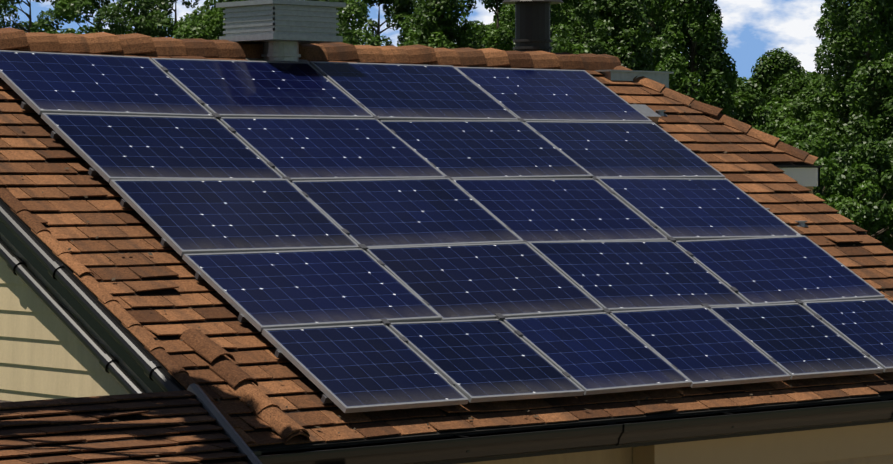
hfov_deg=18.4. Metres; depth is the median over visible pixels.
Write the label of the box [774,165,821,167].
step drip
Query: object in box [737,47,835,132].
tree
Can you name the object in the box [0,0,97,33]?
tree
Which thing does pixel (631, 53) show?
tree
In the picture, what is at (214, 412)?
flashing
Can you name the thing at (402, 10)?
tree
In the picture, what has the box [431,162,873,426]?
roof deck
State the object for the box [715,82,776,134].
tree
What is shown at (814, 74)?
tree
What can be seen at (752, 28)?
sky
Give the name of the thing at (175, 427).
roof shingles
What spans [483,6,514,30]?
tree
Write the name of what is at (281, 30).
galvanised roof vents
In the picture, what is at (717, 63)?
tree
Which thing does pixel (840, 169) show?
tree
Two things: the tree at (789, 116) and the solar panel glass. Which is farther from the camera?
the tree at (789, 116)
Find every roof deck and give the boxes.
[0,396,241,460]
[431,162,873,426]
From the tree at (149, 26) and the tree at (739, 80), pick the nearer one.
the tree at (149, 26)
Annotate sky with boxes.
[0,0,876,84]
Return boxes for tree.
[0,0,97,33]
[45,0,175,36]
[109,0,226,37]
[172,0,248,39]
[307,0,393,45]
[315,0,423,45]
[397,0,483,48]
[452,0,575,51]
[481,0,614,55]
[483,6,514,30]
[506,3,639,49]
[556,17,690,94]
[564,0,654,70]
[638,0,730,100]
[650,4,732,80]
[660,0,738,117]
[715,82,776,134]
[732,73,749,86]
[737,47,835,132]
[737,69,822,120]
[765,75,856,146]
[773,121,856,198]
[802,0,892,235]
[813,0,892,101]
[813,139,892,250]
[868,137,892,248]
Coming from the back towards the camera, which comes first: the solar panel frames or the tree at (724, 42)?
the tree at (724, 42)
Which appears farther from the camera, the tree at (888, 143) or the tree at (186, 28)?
the tree at (186, 28)
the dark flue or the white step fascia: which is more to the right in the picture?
the white step fascia
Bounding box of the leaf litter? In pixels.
[21,103,889,463]
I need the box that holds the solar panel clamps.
[20,67,869,403]
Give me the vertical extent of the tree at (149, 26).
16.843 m
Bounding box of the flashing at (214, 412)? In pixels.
[187,383,261,463]
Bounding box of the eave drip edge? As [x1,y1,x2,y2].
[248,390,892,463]
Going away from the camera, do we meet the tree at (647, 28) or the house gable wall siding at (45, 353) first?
the house gable wall siding at (45, 353)
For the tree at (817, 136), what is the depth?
115.78 m
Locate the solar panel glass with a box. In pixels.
[0,52,892,406]
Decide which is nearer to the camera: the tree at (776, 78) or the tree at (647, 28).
the tree at (776, 78)
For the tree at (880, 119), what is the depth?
122.08 m
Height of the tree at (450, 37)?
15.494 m
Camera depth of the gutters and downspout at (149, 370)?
19.04 m
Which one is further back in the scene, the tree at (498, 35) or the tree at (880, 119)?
the tree at (498, 35)
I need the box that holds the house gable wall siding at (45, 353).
[0,232,151,401]
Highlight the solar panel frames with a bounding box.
[0,50,892,412]
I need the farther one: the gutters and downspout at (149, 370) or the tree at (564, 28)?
the tree at (564, 28)
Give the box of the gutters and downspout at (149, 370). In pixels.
[0,198,892,463]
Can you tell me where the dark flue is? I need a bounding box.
[502,0,563,51]
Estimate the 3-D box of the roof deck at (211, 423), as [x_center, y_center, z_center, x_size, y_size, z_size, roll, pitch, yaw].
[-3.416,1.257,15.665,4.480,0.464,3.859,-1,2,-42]
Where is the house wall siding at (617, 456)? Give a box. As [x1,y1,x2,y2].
[460,447,892,463]
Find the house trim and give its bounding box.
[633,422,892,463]
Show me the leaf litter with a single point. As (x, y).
(367, 415)
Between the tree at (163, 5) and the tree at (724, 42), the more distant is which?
the tree at (724, 42)
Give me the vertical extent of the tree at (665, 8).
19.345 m
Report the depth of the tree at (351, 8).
147.94 m
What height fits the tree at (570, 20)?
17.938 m
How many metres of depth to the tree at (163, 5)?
167.00 m
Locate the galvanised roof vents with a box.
[216,0,807,235]
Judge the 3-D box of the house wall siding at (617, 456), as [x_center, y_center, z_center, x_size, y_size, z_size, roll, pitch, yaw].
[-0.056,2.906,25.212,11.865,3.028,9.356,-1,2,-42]
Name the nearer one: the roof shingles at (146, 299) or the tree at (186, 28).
the roof shingles at (146, 299)
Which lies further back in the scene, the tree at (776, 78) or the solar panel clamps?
the tree at (776, 78)
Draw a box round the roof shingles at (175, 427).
[0,390,248,463]
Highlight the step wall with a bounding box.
[805,186,812,193]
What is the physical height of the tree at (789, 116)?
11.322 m
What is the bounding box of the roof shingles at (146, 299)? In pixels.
[0,27,892,446]
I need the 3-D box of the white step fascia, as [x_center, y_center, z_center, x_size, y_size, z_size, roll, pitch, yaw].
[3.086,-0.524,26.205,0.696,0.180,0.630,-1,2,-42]
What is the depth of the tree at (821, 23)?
257.77 m
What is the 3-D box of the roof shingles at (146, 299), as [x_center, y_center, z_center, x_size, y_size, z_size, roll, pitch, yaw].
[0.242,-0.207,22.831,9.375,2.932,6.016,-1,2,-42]
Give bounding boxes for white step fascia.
[780,168,819,186]

